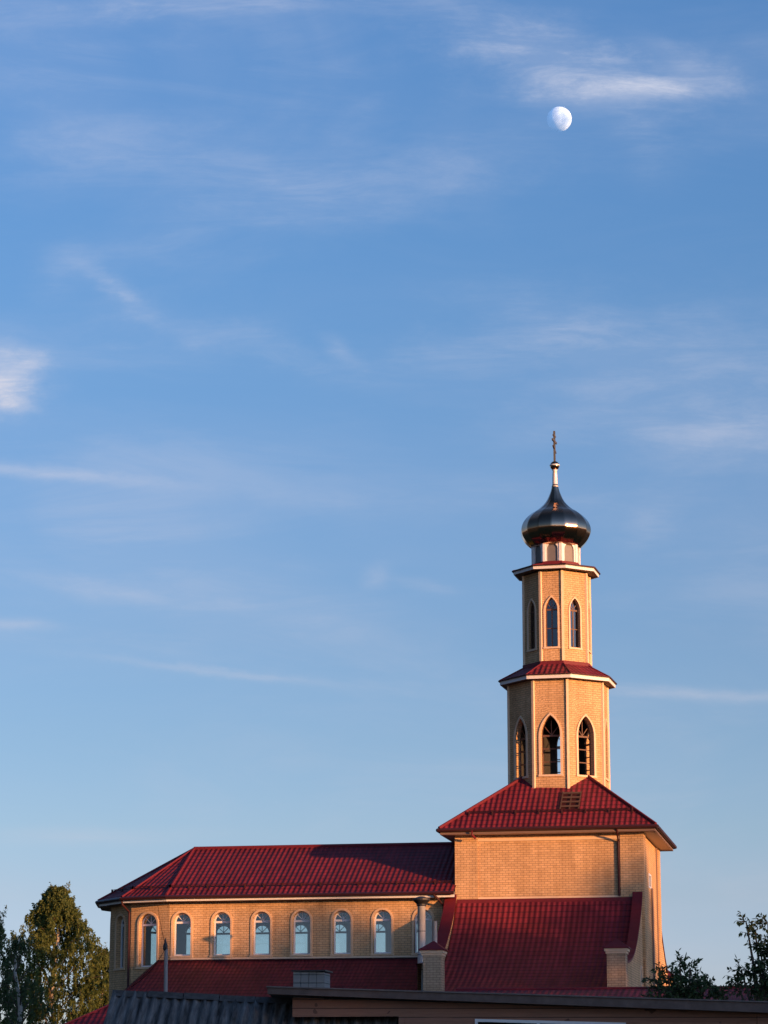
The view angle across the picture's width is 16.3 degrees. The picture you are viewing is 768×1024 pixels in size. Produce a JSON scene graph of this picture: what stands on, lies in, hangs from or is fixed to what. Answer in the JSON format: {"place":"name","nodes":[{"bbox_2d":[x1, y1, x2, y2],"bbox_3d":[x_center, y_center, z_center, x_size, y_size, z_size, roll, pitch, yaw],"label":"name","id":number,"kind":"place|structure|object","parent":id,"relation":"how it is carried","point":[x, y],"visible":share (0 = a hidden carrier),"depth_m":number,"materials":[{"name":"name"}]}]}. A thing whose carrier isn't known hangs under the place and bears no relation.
{"place":"outdoors","nodes":[
{"label":"outdoors","id":0,"kind":"place"},
{"bbox_2d":[64,1004,108,1023],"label":"red roofed house","id":1,"kind":"structure","parent":0,"point":[97,1016],"depth_m":105.84,"materials":[{"name":"metal"}]},
{"bbox_2d":[0,0,767,1023],"label":"sky","id":2,"kind":"structure","parent":0,"point":[304,304],"materials":[{"name":"blue"}]},
{"bbox_2d":[95,431,676,1002],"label":"church","id":3,"kind":"structure","parent":0,"point":[537,871],"depth_m":116.59,"materials":[{"name":"brick"}]},
{"bbox_2d":[113,914,125,970],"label":"window","id":4,"kind":"structure","parent":3,"relation":"in","point":[123,924],"depth_m":119.51,"materials":[{"name":"white plastic"}]},
{"bbox_2d":[135,912,158,968],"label":"window","id":5,"kind":"structure","parent":3,"relation":"in","point":[151,914],"depth_m":118.23,"materials":[{"name":"white plastic"}]},
{"bbox_2d":[170,911,192,957],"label":"window","id":6,"kind":"structure","parent":3,"relation":"in","point":[183,913],"depth_m":117.60,"materials":[{"name":"white plastic"}]},
{"bbox_2d":[185,926,190,953],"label":"window","id":7,"kind":"structure","parent":3,"relation":"in","point":[186,933],"depth_m":125.09,"materials":[{"name":"white plastic"}]},
{"bbox_2d":[210,910,232,956],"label":"window","id":8,"kind":"structure","parent":3,"relation":"in","point":[227,913],"depth_m":117.29,"materials":[{"name":"white plastic"}]},
{"bbox_2d":[216,925,229,953],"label":"window","id":9,"kind":"structure","parent":3,"relation":"in","point":[223,931],"depth_m":125.15,"materials":[{"name":"white plastic"}]},
{"bbox_2d":[249,909,272,956],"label":"window","id":10,"kind":"structure","parent":3,"relation":"in","point":[261,911],"depth_m":116.97,"materials":[{"name":"white plastic"}]},
{"bbox_2d":[256,924,269,951],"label":"window","id":11,"kind":"structure","parent":3,"relation":"in","point":[262,925],"depth_m":124.79,"materials":[{"name":"white plastic"}]},
{"bbox_2d":[290,909,312,956],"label":"window","id":12,"kind":"structure","parent":3,"relation":"in","point":[308,913],"depth_m":116.63,"materials":[{"name":"white plastic"}]},
{"bbox_2d":[296,924,307,952],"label":"window","id":13,"kind":"structure","parent":3,"relation":"in","point":[300,930],"depth_m":124.45,"materials":[{"name":"white plastic"}]},
{"bbox_2d":[330,908,352,955],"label":"window","id":14,"kind":"structure","parent":3,"relation":"in","point":[348,912],"depth_m":116.34,"materials":[{"name":"white plastic"}]},
{"bbox_2d":[336,923,346,952],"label":"window","id":15,"kind":"structure","parent":3,"relation":"in","point":[339,931],"depth_m":124.12,"materials":[{"name":"white plastic"}]},
{"bbox_2d":[376,923,385,951],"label":"window","id":16,"kind":"structure","parent":3,"relation":"in","point":[378,929],"depth_m":123.76,"materials":[{"name":"white plastic"}]},
{"bbox_2d":[370,908,393,955],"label":"window","id":17,"kind":"structure","parent":3,"relation":"in","point":[383,909],"depth_m":115.98,"materials":[{"name":"white plastic"}]},
{"bbox_2d":[411,907,433,954],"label":"window","id":18,"kind":"structure","parent":3,"relation":"in","point":[429,911],"depth_m":115.72,"materials":[{"name":"white plastic"}]},
{"bbox_2d":[513,716,528,779],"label":"window","id":19,"kind":"structure","parent":3,"relation":"in","point":[526,734],"depth_m":119.42,"materials":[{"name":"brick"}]},
{"bbox_2d":[526,598,536,651],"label":"window","id":20,"kind":"structure","parent":3,"relation":"in","point":[533,608],"depth_m":120.86,"materials":[{"name":"beige glass"}]},
{"bbox_2d":[543,742,543,773],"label":"window","id":21,"kind":"structure","parent":3,"relation":"in","point":[543,742],"depth_m":121.90,"materials":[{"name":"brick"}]},
{"bbox_2d":[539,713,563,776],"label":"window","id":22,"kind":"structure","parent":3,"relation":"in","point":[561,739],"depth_m":118.29,"materials":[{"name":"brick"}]},
{"bbox_2d":[543,596,559,648],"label":"window","id":23,"kind":"structure","parent":3,"relation":"in","point":[552,627],"depth_m":120.18,"materials":[{"name":"beige glass"}]},
{"bbox_2d":[556,734,560,772],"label":"window","id":24,"kind":"structure","parent":3,"relation":"in","point":[557,759],"depth_m":122.17,"materials":[{"name":"glass"}]},
{"bbox_2d":[568,597,582,649],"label":"window","id":25,"kind":"structure","parent":3,"relation":"in","point":[572,609],"depth_m":120.42,"materials":[{"name":"beige glass"}]},
{"bbox_2d":[576,714,596,777],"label":"window","id":26,"kind":"structure","parent":3,"relation":"in","point":[594,734],"depth_m":118.67,"materials":[{"name":"brick"}]},
{"bbox_2d":[585,730,589,774],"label":"window","id":27,"kind":"structure","parent":3,"relation":"in","point":[586,757],"depth_m":121.45,"materials":[{"name":"brick"}]},
{"bbox_2d":[588,600,591,653],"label":"window","id":28,"kind":"structure","parent":3,"relation":"in","point":[589,620],"depth_m":121.36,"materials":[{"name":"beige glass"}]},
{"bbox_2d":[604,718,609,781],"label":"window","id":29,"kind":"structure","parent":3,"relation":"in","point":[605,724],"depth_m":120.01,"materials":[{"name":"brick"}]},
{"bbox_2d":[648,873,651,888],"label":"window","id":30,"kind":"structure","parent":3,"relation":"in","point":[650,880],"depth_m":117.51,"materials":[{"name":"white plastic"}]},
{"bbox_2d":[455,986,754,1000],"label":"house","id":31,"kind":"structure","parent":0,"point":[615,991],"depth_m":100.01,"materials":[{"name":"tile"}]},
{"label":"ground","id":32,"kind":"structure","parent":0,"visible":0},
{"bbox_2d":[0,904,17,1023],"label":"birch tree","id":33,"kind":"object","parent":32,"relation":"on","point":[3,958],"visible":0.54,"depth_m":135.39,"materials":[{"name":"green plant"}]},
{"bbox_2d":[0,934,51,1023],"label":"birch tree","id":34,"kind":"object","parent":32,"relation":"on","point":[18,994],"visible":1,"depth_m":129.59,"materials":[{"name":"green plant"}]},
{"bbox_2d":[0,881,108,1023],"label":"birch tree","id":35,"kind":"object","parent":32,"relation":"on","point":[52,910],"visible":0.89,"depth_m":150.33,"materials":[{"name":"green plant"}]},
{"bbox_2d":[71,942,109,1014],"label":"birch tree","id":36,"kind":"object","parent":32,"relation":"on","point":[103,951],"visible":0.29,"depth_m":152.18,"materials":[{"name":"green plant"}]},
{"bbox_2d":[163,938,167,991],"bbox_3d":[-5.137,12.855,62.793,0.191,5.684,0.130,-2,-13,10],"label":"wire pole","id":37,"kind":"object","parent":32,"relation":"on","point":[165,945],"visible":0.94,"depth_m":63.24,"materials":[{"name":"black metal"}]},
{"bbox_2d":[104,990,398,1023],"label":"slate shed","id":38,"kind":"structure","parent":32,"relation":"on","point":[140,1007],"depth_m":42.41,"materials":[{"name":"grey wood"}]},
{"bbox_2d":[266,986,767,1023],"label":"wooden house","id":39,"kind":"structure","parent":32,"relation":"on","point":[424,1007],"depth_m":41.85,"materials":[{"name":"wood"}]},
{"bbox_2d":[291,970,332,998],"bbox_3d":[-1.147,7.657,42.800,0.551,0.645,0.580,-2,-13,10],"label":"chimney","id":40,"kind":"object","parent":39,"relation":"on","point":[312,978],"visible":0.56,"depth_m":42.62,"materials":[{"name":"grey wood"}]},
{"bbox_2d":[475,1019,625,1023],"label":"window","id":41,"kind":"structure","parent":39,"relation":"in","point":[476,1020],"depth_m":41.84,"materials":[{"name":"white plastic"}]},
{"bbox_2d":[641,948,734,999],"bbox_3d":[5.132,9.495,44.818,1.335,4.363,1.408,9,-15,-34],"label":"garden tree","id":42,"kind":"object","parent":32,"relation":"on","point":[694,985],"visible":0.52,"depth_m":45.17,"materials":[{"name":"green plant"}]},
{"bbox_2d":[722,911,767,1000],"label":"garden tree","id":43,"kind":"object","parent":32,"relation":"on","point":[759,991],"visible":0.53,"depth_m":45.02,"materials":[{"name":"green plant"}]}
]}

